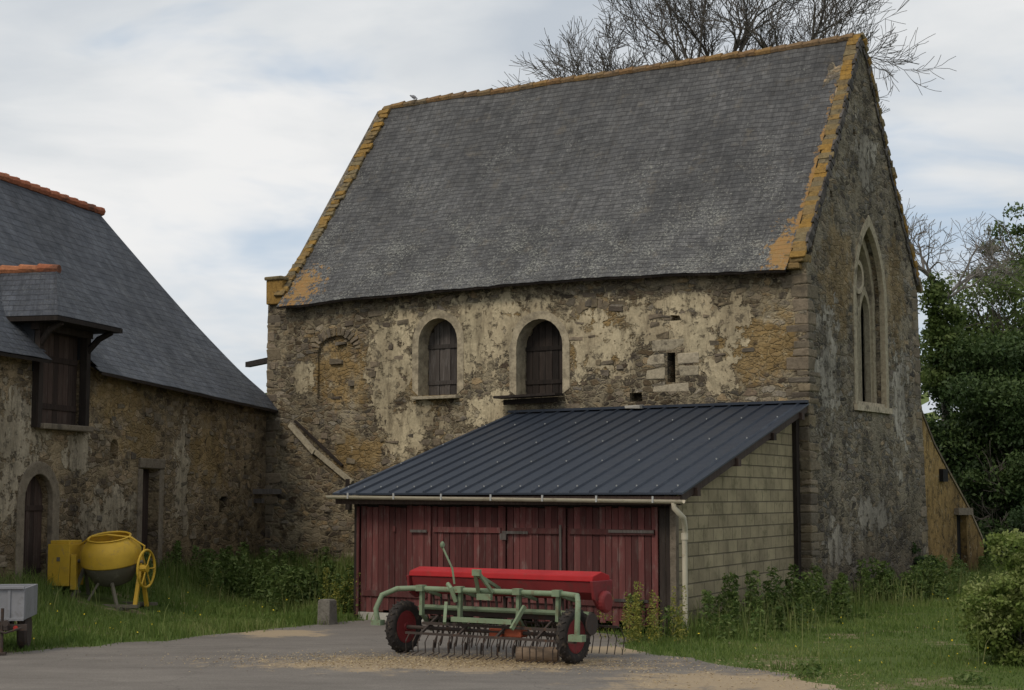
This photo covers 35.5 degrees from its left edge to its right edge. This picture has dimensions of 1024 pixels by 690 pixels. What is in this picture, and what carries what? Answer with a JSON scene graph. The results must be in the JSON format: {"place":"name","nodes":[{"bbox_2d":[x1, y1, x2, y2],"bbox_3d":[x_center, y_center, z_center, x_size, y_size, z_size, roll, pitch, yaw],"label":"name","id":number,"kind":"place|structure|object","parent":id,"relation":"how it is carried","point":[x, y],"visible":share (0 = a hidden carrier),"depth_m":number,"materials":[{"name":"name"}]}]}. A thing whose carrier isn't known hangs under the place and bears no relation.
{"place":"outdoors","nodes":[
{"label":"outdoors","id":0,"kind":"place"},
{"bbox_2d":[0,620,841,689],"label":"farmyard road","id":1,"kind":"structure","parent":0,"point":[76,668],"depth_m":19.58,"materials":[{"name":"grey asphalt"}]},
{"bbox_2d":[46,649,889,689],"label":"straw litter","id":2,"kind":"object","parent":1,"relation":"on","point":[427,663],"visible":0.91,"depth_m":20.09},
{"bbox_2d":[371,541,624,664],"bbox_3d":[-0.136,3.357,21.157,3.300,1.511,1.410,-4,-6,33],"label":"seed drill","id":3,"kind":"object","parent":1,"relation":"on","point":[575,629],"visible":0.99,"depth_m":20.91,"materials":[{"name":"red paint"}]},
{"bbox_2d":[515,646,558,662],"bbox_3d":[0.320,3.933,20.320,0.540,0.205,0.210,-1,-5,7],"label":"wooden log","id":4,"kind":"object","parent":1,"relation":"on","point":[547,654],"visible":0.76,"depth_m":20.24,"materials":[{"name":"brown wood"}]},
{"bbox_2d":[0,0,1023,421],"label":"sky","id":5,"kind":"structure","parent":0,"point":[213,138],"materials":[{"name":"white"}]},
{"bbox_2d":[0,546,1023,689],"bbox_3d":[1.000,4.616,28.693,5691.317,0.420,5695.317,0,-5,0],"label":"ground","id":6,"kind":"structure","parent":0,"point":[104,599],"depth_m":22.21,"materials":[{"name":"green plant"}]},
{"bbox_2d":[0,584,37,654],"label":"car trailer","id":7,"kind":"object","parent":6,"relation":"on","point":[18,603],"visible":1,"depth_m":21.48,"materials":[{"name":"metal"}]},
{"bbox_2d":[47,531,157,610],"bbox_3d":[-7.160,3.910,27.782,1.820,1.354,1.058,-1,-6,14],"label":"cement mixer","id":8,"kind":"object","parent":6,"relation":"on","point":[112,559],"visible":0.93,"depth_m":27.57,"materials":[{"name":"yellow paint"}]},
{"bbox_2d":[0,172,277,588],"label":"slate farmhouse","id":9,"kind":"object","parent":6,"relation":"on","point":[136,403],"visible":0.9,"depth_m":31.84,"materials":[{"name":"stone"}]},
{"bbox_2d":[42,333,77,424],"bbox_3d":[-8.230,0.621,28.826,0.065,1.750,1.565,-1,-6,14],"label":"loft door","id":10,"kind":"structure","parent":9,"relation":"in","point":[60,376],"depth_m":28.98,"materials":[{"name":"brown wood"}]},
{"bbox_2d":[23,469,148,581],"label":"plank doors","id":11,"kind":"structure","parent":9,"relation":"in","point":[33,497],"depth_m":28.28,"materials":[{"name":"brown wood"}]},
{"bbox_2d":[317,599,336,624],"bbox_3d":[-3.048,4.433,26.398,0.252,0.469,0.248,-3,-6,29],"label":"concrete post","id":12,"kind":"object","parent":6,"relation":"on","point":[327,608],"visible":0.77,"depth_m":26.31,"materials":[{"name":"grey concrete"}]},
{"bbox_2d":[321,565,689,644],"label":"yellow green weeds","id":13,"kind":"object","parent":6,"relation":"on","point":[638,618],"visible":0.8,"depth_m":23.18,"materials":[{"name":"plant"}]},
{"bbox_2d":[33,575,1010,677],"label":"wild flowers","id":14,"kind":"object","parent":6,"relation":"on","point":[648,637],"visible":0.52,"depth_m":22.69,"materials":[{"name":"yellow plant"}]},
{"bbox_2d":[62,540,1014,685],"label":"weeds","id":15,"kind":"object","parent":6,"relation":"on","point":[734,610],"visible":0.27,"depth_m":30.15,"materials":[{"name":"green plant"}]},
{"bbox_2d":[326,400,808,635],"bbox_3d":[1.257,3.014,28.907,7.756,4.249,7.120,-4,-6,33],"label":"lean to shed","id":16,"kind":"object","parent":6,"relation":"on","point":[724,478],"visible":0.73,"depth_m":27.00,"materials":[{"name":"metal"}]},
{"bbox_2d":[356,505,658,627],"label":"red doors","id":17,"kind":"structure","parent":16,"relation":"in","point":[470,535],"depth_m":26.00,"materials":[{"name":"red wood"}]},
{"bbox_2d":[197,541,951,633],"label":"nettles","id":18,"kind":"object","parent":6,"relation":"on","point":[258,578],"visible":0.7,"depth_m":29.75,"materials":[{"name":"green plant"}]},
{"bbox_2d":[245,32,928,601],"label":"stone chapel","id":19,"kind":"structure","parent":6,"relation":"on","point":[723,228],"depth_m":34.44,"materials":[{"name":"grey stone"}]},
{"bbox_2d":[265,392,1002,471],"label":"distant treeline","id":20,"kind":"object","parent":6,"relation":"on","point":[925,400],"visible":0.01,"depth_m":136.28,"materials":[{"name":"green plant"}]},
{"bbox_2d":[492,0,955,112],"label":"bare tree","id":21,"kind":"object","parent":6,"relation":"on","point":[742,42],"visible":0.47,"depth_m":46.54,"materials":[{"name":"brown plant"}]},
{"bbox_2d":[911,542,939,579],"bbox_3d":[8.880,4.900,35.010,1.015,1.203,0.802,2,-6,-25],"label":"ivy patch","id":22,"kind":"object","parent":6,"relation":"on","point":[914,549],"visible":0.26,"depth_m":34.76,"materials":[{"name":"green plant"}]},
{"bbox_2d":[922,410,984,573],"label":"ochre outbuilding","id":23,"kind":"structure","parent":6,"relation":"on","point":[953,527],"depth_m":38.05,"materials":[{"name":"yellow paint"}]},
{"bbox_2d":[956,515,960,567],"bbox_3d":[10.818,5.002,39.033,0.030,1.800,0.800,-4,-6,33],"label":"door frame","id":24,"kind":"structure","parent":23,"relation":"in","point":[958,516],"depth_m":39.26,"materials":[{"name":"black"}]},
{"bbox_2d":[899,191,1023,473],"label":"bare tree","id":25,"kind":"object","parent":6,"relation":"on","point":[969,277],"visible":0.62,"depth_m":46.22,"materials":[{"name":"brown plant"}]},
{"bbox_2d":[919,259,1023,452],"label":"oak tree","id":26,"kind":"object","parent":6,"relation":"on","point":[998,321],"visible":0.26,"depth_m":51.22,"materials":[{"name":"green plant"}]},
{"bbox_2d":[924,327,1023,557],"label":"ivy clad tree","id":27,"kind":"object","parent":6,"relation":"on","point":[986,429],"visible":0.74,"depth_m":43.98,"materials":[{"name":"green plant"}]},
{"bbox_2d":[918,271,968,390],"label":"ivy sprays","id":28,"kind":"object","parent":27,"relation":"attached to","point":[939,331],"visible":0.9,"depth_m":45.63,"materials":[{"name":"green plant"}]},
{"bbox_2d":[940,202,1023,317],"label":"ash tree","id":29,"kind":"object","parent":6,"relation":"on","point":[1018,231],"visible":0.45,"depth_m":59.41,"materials":[{"name":"green plant"}]},
{"bbox_2d":[948,528,1023,665],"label":"spindle shrub","id":30,"kind":"object","parent":6,"relation":"on","point":[997,607],"visible":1,"depth_m":20.06,"materials":[{"name":"green plant"}]},
{"bbox_2d":[957,449,1023,569],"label":"holly bush","id":31,"kind":"object","parent":6,"relation":"on","point":[1012,519],"visible":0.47,"depth_m":42.79,"materials":[{"name":"green plant"}]},
{"bbox_2d":[1,544,1023,687],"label":"tall grass","id":32,"kind":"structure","parent":0,"point":[791,613],"depth_m":28.08,"materials":[{"name":"green plant"}]}
]}

